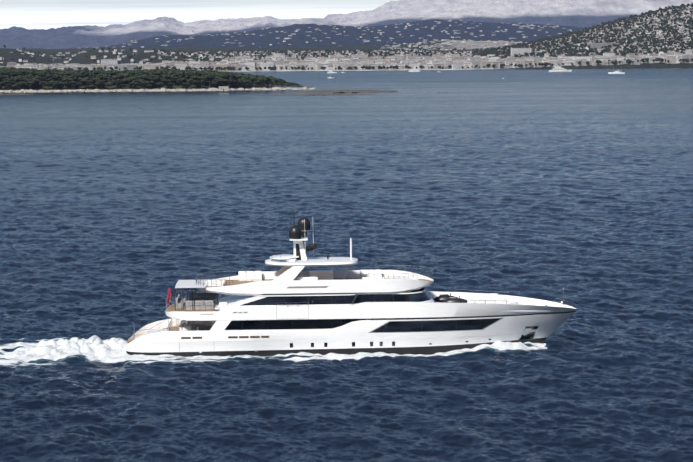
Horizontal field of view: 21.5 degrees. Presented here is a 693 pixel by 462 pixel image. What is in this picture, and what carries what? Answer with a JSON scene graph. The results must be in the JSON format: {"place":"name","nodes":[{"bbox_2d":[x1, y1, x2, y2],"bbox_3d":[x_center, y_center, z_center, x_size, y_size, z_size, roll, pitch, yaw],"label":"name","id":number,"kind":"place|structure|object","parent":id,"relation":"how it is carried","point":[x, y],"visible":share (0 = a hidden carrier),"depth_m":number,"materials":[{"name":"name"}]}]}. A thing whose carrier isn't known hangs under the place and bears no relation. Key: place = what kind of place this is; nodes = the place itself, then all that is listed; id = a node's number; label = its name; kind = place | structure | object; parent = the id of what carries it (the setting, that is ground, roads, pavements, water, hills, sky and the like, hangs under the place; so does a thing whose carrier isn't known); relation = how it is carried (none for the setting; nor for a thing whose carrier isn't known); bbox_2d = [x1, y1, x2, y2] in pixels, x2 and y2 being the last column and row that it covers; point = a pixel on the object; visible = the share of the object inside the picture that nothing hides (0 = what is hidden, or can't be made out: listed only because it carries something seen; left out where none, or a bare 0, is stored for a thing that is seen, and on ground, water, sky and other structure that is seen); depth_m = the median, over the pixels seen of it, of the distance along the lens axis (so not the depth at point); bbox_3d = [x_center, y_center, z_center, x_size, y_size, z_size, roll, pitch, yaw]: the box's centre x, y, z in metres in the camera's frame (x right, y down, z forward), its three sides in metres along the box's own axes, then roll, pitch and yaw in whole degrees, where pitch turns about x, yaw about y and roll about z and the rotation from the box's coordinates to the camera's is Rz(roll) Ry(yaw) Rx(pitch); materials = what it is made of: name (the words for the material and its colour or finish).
{"place":"outdoors","nodes":[
{"label":"outdoors","id":0,"kind":"place"},
{"bbox_2d":[0,76,308,91],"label":"island terrain","id":1,"kind":"structure","parent":0,"point":[90,86],"depth_m":1910.41,"materials":[{"name":"green plant"}]},
{"bbox_2d":[4,79,16,89],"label":"pine","id":2,"kind":"object","parent":1,"relation":"on","point":[10,81],"visible":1,"depth_m":1894.47,"materials":[{"name":"green plant"}]},
{"bbox_2d":[10,71,19,76],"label":"pine","id":3,"kind":"object","parent":1,"relation":"on","point":[14,74],"visible":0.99,"depth_m":1911.79,"materials":[{"name":"green plant"}]},
{"bbox_2d":[9,76,20,88],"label":"pine","id":4,"kind":"object","parent":1,"relation":"on","point":[15,78],"visible":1,"depth_m":1900.92,"materials":[{"name":"green plant"}]},
{"bbox_2d":[25,70,34,74],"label":"pine","id":5,"kind":"object","parent":1,"relation":"on","point":[29,72],"visible":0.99,"depth_m":1917.65,"materials":[{"name":"green plant"}]},
{"bbox_2d":[27,78,39,89],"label":"pine","id":6,"kind":"object","parent":1,"relation":"on","point":[35,80],"visible":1,"depth_m":1901.68,"materials":[{"name":"green plant"}]},
{"bbox_2d":[36,76,48,81],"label":"pine","id":7,"kind":"object","parent":1,"relation":"on","point":[41,78],"visible":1,"depth_m":1912.45,"materials":[{"name":"green plant"}]},
{"bbox_2d":[39,70,54,75],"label":"pine","id":8,"kind":"object","parent":1,"relation":"on","point":[49,72],"visible":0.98,"depth_m":1917.54,"materials":[{"name":"green plant"}]},
{"bbox_2d":[50,74,59,78],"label":"pine","id":9,"kind":"object","parent":1,"relation":"on","point":[55,76],"visible":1,"depth_m":1909.98,"materials":[{"name":"green plant"}]},
{"bbox_2d":[67,75,77,80],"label":"pine","id":10,"kind":"object","parent":1,"relation":"on","point":[74,78],"visible":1,"depth_m":1910.05,"materials":[{"name":"green plant"}]},
{"bbox_2d":[76,71,92,85],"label":"pine","id":11,"kind":"object","parent":1,"relation":"on","point":[86,73],"visible":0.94,"depth_m":1912.95,"materials":[{"name":"green plant"}]},
{"bbox_2d":[80,78,93,88],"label":"pine","id":12,"kind":"object","parent":1,"relation":"on","point":[86,80],"visible":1,"depth_m":1896.35,"materials":[{"name":"green plant"}]},
{"bbox_2d":[88,74,98,77],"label":"pine","id":13,"kind":"object","parent":1,"relation":"on","point":[92,76],"visible":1,"depth_m":1905.97,"materials":[{"name":"green plant"}]},
{"bbox_2d":[102,74,111,85],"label":"pine","id":14,"kind":"object","parent":1,"relation":"on","point":[106,77],"visible":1,"depth_m":1905.96,"materials":[{"name":"green plant"}]},
{"bbox_2d":[106,70,120,74],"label":"pine","id":15,"kind":"object","parent":1,"relation":"on","point":[113,72],"visible":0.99,"depth_m":1911.37,"materials":[{"name":"green plant"}]},
{"bbox_2d":[130,70,142,74],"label":"pine","id":16,"kind":"object","parent":1,"relation":"on","point":[134,72],"visible":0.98,"depth_m":1905.37,"materials":[{"name":"green plant"}]},
{"bbox_2d":[146,75,152,83],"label":"pine","id":17,"kind":"object","parent":1,"relation":"on","point":[149,77],"visible":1,"depth_m":1890.33,"materials":[{"name":"green plant"}]},
{"bbox_2d":[0,86,315,92],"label":"island shore boulders","id":18,"kind":"object","parent":1,"relation":"on","point":[163,89],"visible":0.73,"depth_m":1892.36,"materials":[{"name":"beige stone"}]},
{"bbox_2d":[155,71,166,81],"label":"pine","id":19,"kind":"object","parent":1,"relation":"on","point":[159,72],"visible":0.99,"depth_m":1902.97,"materials":[{"name":"green plant"}]},
{"bbox_2d":[161,79,169,87],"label":"pine","id":20,"kind":"object","parent":1,"relation":"on","point":[165,81],"visible":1,"depth_m":1887.85,"materials":[{"name":"green plant"}]},
{"bbox_2d":[163,74,170,79],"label":"pine","id":21,"kind":"object","parent":1,"relation":"on","point":[167,76],"visible":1,"depth_m":1896.07,"materials":[{"name":"green plant"}]},
{"bbox_2d":[170,74,178,85],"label":"pine","id":22,"kind":"object","parent":1,"relation":"on","point":[173,76],"visible":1,"depth_m":1897.82,"materials":[{"name":"green plant"}]},
{"bbox_2d":[204,74,214,82],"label":"pine","id":23,"kind":"object","parent":1,"relation":"on","point":[209,76],"visible":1,"depth_m":1894.92,"materials":[{"name":"green plant"}]},
{"bbox_2d":[213,77,221,87],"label":"pine","id":24,"kind":"object","parent":1,"relation":"on","point":[216,79],"visible":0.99,"depth_m":1895.45,"materials":[{"name":"green plant"}]},
{"bbox_2d":[218,86,228,90],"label":"building","id":25,"kind":"structure","parent":1,"relation":"on","point":[223,88],"depth_m":1790.26,"materials":[{"name":"concrete"}]},
{"bbox_2d":[236,74,244,87],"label":"pine","id":26,"kind":"object","parent":1,"relation":"on","point":[239,76],"visible":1,"depth_m":1922.68,"materials":[{"name":"green plant"}]},
{"bbox_2d":[0,0,398,29],"label":"sky","id":27,"kind":"structure","parent":0,"point":[27,14],"materials":[{"name":"white"}]},
{"bbox_2d":[8,19,591,48],"bbox_3d":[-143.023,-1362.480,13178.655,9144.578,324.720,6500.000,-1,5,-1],"label":"mountains","id":28,"kind":"structure","parent":0,"point":[300,38],"depth_m":11801.10,"materials":[{"name":"plant"}]},
{"bbox_2d":[86,18,580,47],"bbox_3d":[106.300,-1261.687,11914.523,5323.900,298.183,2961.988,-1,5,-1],"label":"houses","id":29,"kind":"structure","parent":28,"relation":"on","point":[408,24],"depth_m":11961.50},
{"bbox_2d":[0,68,692,461],"bbox_3d":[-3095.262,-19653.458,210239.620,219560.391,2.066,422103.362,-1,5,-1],"label":"sea","id":30,"kind":"structure","parent":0,"point":[120,212],"depth_m":297.54,"materials":[{"name":"liquid"}]},
{"bbox_2d":[0,93,29,94],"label":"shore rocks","id":31,"kind":"object","parent":30,"relation":"on","point":[14,94],"visible":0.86,"depth_m":1752.11,"materials":[{"name":"grey stone"}]},
{"bbox_2d":[243,94,374,95],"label":"islet reef spit","id":32,"kind":"structure","parent":30,"relation":"on","point":[307,94],"depth_m":1595.96,"materials":[{"name":"grey stone"}]},
{"bbox_2d":[294,90,397,92],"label":"islet reef","id":33,"kind":"object","parent":30,"relation":"on","point":[349,91],"visible":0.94,"depth_m":1721.37},
{"bbox_2d":[124,210,577,356],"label":"yacht","id":34,"kind":"object","parent":30,"relation":"on","point":[290,306],"visible":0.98,"depth_m":191.40,"materials":[{"name":"white"}]},
{"bbox_2d":[549,64,571,71],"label":"boat","id":35,"kind":"object","parent":30,"relation":"on","point":[557,69],"visible":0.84,"depth_m":4075.47,"materials":[{"name":"white"}]},
{"bbox_2d":[608,70,624,73],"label":"boat","id":36,"kind":"object","parent":30,"relation":"on","point":[617,72],"visible":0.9,"depth_m":3499.20,"materials":[{"name":"white"}]},
{"bbox_2d":[0,0,692,48],"bbox_3d":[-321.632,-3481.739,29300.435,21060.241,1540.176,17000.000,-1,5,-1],"label":"mountains","id":37,"kind":"structure","parent":0,"point":[583,13],"depth_m":24939.95,"materials":[{"name":"grey stone"}]},
{"bbox_2d":[0,14,692,71],"bbox_3d":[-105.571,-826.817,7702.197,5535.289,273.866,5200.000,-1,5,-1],"label":"coast terrain","id":38,"kind":"structure","parent":0,"point":[8,54],"depth_m":6651.02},
{"bbox_2d":[0,6,692,70],"bbox_3d":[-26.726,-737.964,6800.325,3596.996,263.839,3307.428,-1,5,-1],"label":"coast town","id":39,"kind":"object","parent":38,"relation":"on","point":[414,61],"visible":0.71,"depth_m":5342.63,"materials":[{"name":"grey"}]},
{"bbox_2d":[0,3,692,70],"bbox_3d":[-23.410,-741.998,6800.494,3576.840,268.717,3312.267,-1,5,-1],"label":"coast town trees","id":40,"kind":"object","parent":38,"relation":"on","point":[533,45],"visible":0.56,"depth_m":6466.44,"materials":[{"name":"green plant"}]},
{"bbox_2d":[385,40,521,50],"bbox_3d":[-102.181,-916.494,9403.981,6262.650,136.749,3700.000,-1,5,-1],"label":"hills","id":41,"kind":"structure","parent":0,"point":[468,44],"depth_m":9001.53,"materials":[{"name":"grey"}]},
{"bbox_2d":[380,39,526,49],"bbox_3d":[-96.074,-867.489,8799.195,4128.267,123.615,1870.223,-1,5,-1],"label":"hill villas","id":42,"kind":"object","parent":41,"relation":"on","point":[438,45],"visible":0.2,"depth_m":8960.39,"materials":[{"name":"grey"}]}
]}

